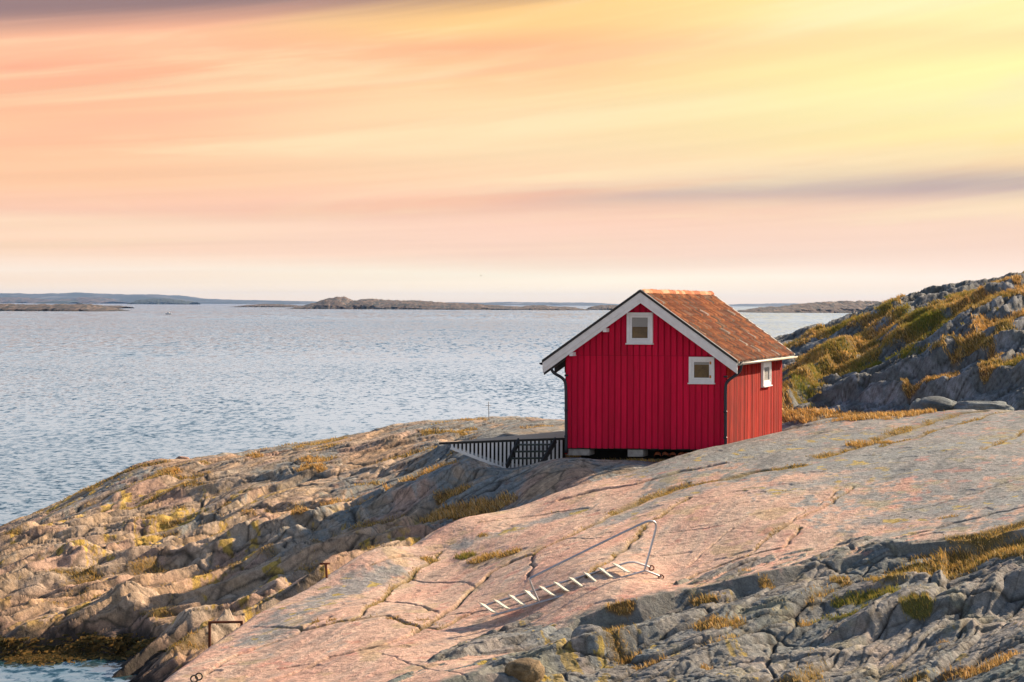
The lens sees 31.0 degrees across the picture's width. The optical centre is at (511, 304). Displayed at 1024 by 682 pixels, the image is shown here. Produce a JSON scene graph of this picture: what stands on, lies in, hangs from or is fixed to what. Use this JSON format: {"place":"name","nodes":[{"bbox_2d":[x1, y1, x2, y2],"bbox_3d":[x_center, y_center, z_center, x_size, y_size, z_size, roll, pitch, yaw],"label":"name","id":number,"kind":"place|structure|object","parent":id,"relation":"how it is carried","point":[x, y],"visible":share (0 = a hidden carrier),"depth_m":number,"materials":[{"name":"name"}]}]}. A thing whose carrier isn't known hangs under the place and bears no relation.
{"place":"outdoors","nodes":[
{"label":"outdoors","id":0,"kind":"place"},
{"bbox_2d":[34,300,81,303],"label":"island","id":1,"kind":"structure","parent":0,"point":[62,302],"depth_m":8089.29,"materials":[{"name":"grey stone"}]},
{"bbox_2d":[0,297,126,303],"bbox_3d":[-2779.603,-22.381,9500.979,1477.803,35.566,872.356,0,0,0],"label":"coast","id":2,"kind":"structure","parent":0,"point":[92,300],"depth_m":9277.93},
{"bbox_2d":[0,303,129,310],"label":"island","id":3,"kind":"structure","parent":0,"point":[48,307],"depth_m":1516.06,"materials":[{"name":"grey stone"}]},
{"bbox_2d":[104,305,133,307],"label":"island","id":4,"kind":"structure","parent":0,"point":[117,306],"depth_m":2293.26,"materials":[{"name":"grey stone"}]},
{"bbox_2d":[127,298,199,303],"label":"island","id":5,"kind":"structure","parent":0,"point":[159,301],"depth_m":7395.13,"materials":[{"name":"grey stone"}]},
{"bbox_2d":[234,304,300,306],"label":"island","id":6,"kind":"structure","parent":0,"point":[271,305],"depth_m":3235.43,"materials":[{"name":"grey stone"}]},
{"bbox_2d":[0,292,798,306],"bbox_3d":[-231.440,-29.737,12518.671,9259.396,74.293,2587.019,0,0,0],"label":"coast","id":7,"kind":"structure","parent":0,"point":[127,298],"depth_m":11837.57},
{"bbox_2d":[0,303,851,681],"bbox_3d":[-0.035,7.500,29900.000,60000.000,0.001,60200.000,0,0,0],"label":"sea","id":8,"kind":"structure","parent":0,"point":[90,397],"depth_m":180.41,"materials":[{"name":"teal liquid"}]},
{"bbox_2d":[289,296,586,309],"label":"island","id":9,"kind":"structure","parent":0,"point":[343,302],"depth_m":2381.70,"materials":[{"name":"grey stone"}]},
{"bbox_2d":[0,409,1023,681],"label":"ground","id":10,"kind":"structure","parent":0,"point":[894,505],"depth_m":38.69,"materials":[{"name":"beige stone"}]},
{"bbox_2d":[0,632,166,666],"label":"seaweed","id":11,"kind":"object","parent":10,"relation":"on","point":[68,651],"visible":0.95,"depth_m":38.98,"materials":[{"name":"brown plant"}]},
{"bbox_2d":[175,456,189,458],"bbox_3d":[-10.900,5.314,61.010,0.646,0.576,0.628,0,0,-16],"label":"boulder","id":12,"kind":"object","parent":10,"relation":"on","point":[180,457],"visible":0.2,"depth_m":60.86,"materials":[{"name":"grey stone"}]},
{"bbox_2d":[208,621,242,647],"bbox_3d":[-5.546,6.550,35.700,0.686,0.853,0.057,0,0,-19],"label":"rusty bracket","id":13,"kind":"object","parent":10,"relation":"on","point":[209,630],"visible":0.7,"depth_m":35.59,"materials":[{"name":"metal"}]},
{"bbox_2d":[320,562,329,577],"bbox_3d":[-3.859,5.552,38.025,0.202,0.448,0.054,0,0,0],"label":"rusty post","id":14,"kind":"object","parent":10,"relation":"on","point":[326,571],"visible":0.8,"depth_m":38.01,"materials":[{"name":"metal"}]},
{"bbox_2d":[439,431,565,467],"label":"railing","id":15,"kind":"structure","parent":10,"relation":"on","point":[497,449],"depth_m":50.67,"materials":[{"name":"grey wood"}]},
{"bbox_2d":[1,407,1023,681],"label":"grass","id":16,"kind":"structure","parent":10,"relation":"on","point":[495,505],"depth_m":43.48,"materials":[{"name":"plant"}]},
{"bbox_2d":[505,658,544,681],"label":"boulder","id":17,"kind":"object","parent":10,"relation":"on","point":[526,669],"visible":0.96,"depth_m":28.37,"materials":[{"name":"beige stone"}]},
{"bbox_2d":[505,437,556,467],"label":"wooden steps","id":18,"kind":"structure","parent":10,"relation":"on","point":[552,444],"depth_m":49.86,"materials":[{"name":"black wood"}]},
{"bbox_2d":[479,520,663,616],"bbox_3d":[1.139,4.797,33.849,3.681,1.564,0.474,0,0,-27],"label":"bathing ladder","id":19,"kind":"object","parent":10,"relation":"on","point":[532,596],"visible":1,"depth_m":33.76,"materials":[{"name":"metal"}]},
{"bbox_2d":[571,624,604,638],"bbox_3d":[1.311,5.628,30.797,0.605,0.527,0.744,0,0,-25],"label":"boulder","id":20,"kind":"object","parent":10,"relation":"on","point":[581,629],"visible":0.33,"depth_m":30.71,"materials":[{"name":"grey stone"}]},
{"bbox_2d":[539,289,797,459],"bbox_3d":[4.770,2.057,53.361,5.239,4.951,9.357,0,0,20],"label":"boathouse","id":21,"kind":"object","parent":10,"relation":"on","point":[649,373],"visible":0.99,"depth_m":50.00,"materials":[{"name":"wood"}]},
{"bbox_2d":[625,312,653,344],"bbox_3d":[3.458,0.659,49.893,0.767,0.865,0.106,0,0,5],"label":"window","id":22,"kind":"structure","parent":21,"relation":"in","point":[639,324],"depth_m":49.90,"materials":[{"name":"white paint"}]},
{"bbox_2d":[688,357,714,383],"bbox_3d":[5.117,1.792,49.773,0.747,0.735,0.106,0,0,5],"label":"window","id":23,"kind":"structure","parent":21,"relation":"in","point":[701,369],"depth_m":49.78,"materials":[{"name":"white paint"}]},
{"bbox_2d":[761,362,772,386],"bbox_3d":[7.509,2.068,54.310,0.106,0.725,1.167,0,0,20],"label":"window","id":24,"kind":"structure","parent":21,"relation":"in","point":[765,366],"depth_m":54.28,"materials":[{"name":"white paint"}]},
{"bbox_2d":[909,396,956,410],"bbox_3d":[13.233,3.257,57.497,1.623,0.786,1.664,0,0,8],"label":"boulder","id":25,"kind":"object","parent":10,"relation":"on","point":[939,403],"visible":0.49,"depth_m":56.91,"materials":[{"name":"grey stone"}]},
{"bbox_2d":[952,401,1013,410],"bbox_3d":[14.440,3.255,56.497,1.844,0.605,1.600,0,0,16],"label":"boulder","id":26,"kind":"object","parent":10,"relation":"on","point":[978,405],"visible":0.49,"depth_m":55.94,"materials":[{"name":"grey stone"}]},
{"bbox_2d":[0,0,1023,304],"label":"sky","id":27,"kind":"structure","parent":0,"point":[477,151],"materials":[{"name":"orange"}]},
{"bbox_2d":[587,305,617,309],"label":"island","id":28,"kind":"structure","parent":0,"point":[604,307],"depth_m":2543.35,"materials":[{"name":"grey stone"}]},
{"bbox_2d":[737,300,878,312],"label":"island","id":29,"kind":"structure","parent":0,"point":[846,306],"depth_m":1916.46,"materials":[{"name":"grey stone"}]},
{"bbox_2d":[773,272,1023,427],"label":"hill","id":30,"kind":"structure","parent":0,"point":[879,387],"depth_m":62.04,"materials":[{"name":"grey stone"}]},
{"bbox_2d":[782,271,1023,423],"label":"hill grass","id":31,"kind":"structure","parent":30,"relation":"on","point":[868,348],"depth_m":65.38,"materials":[{"name":"yellow plant"}]}
]}

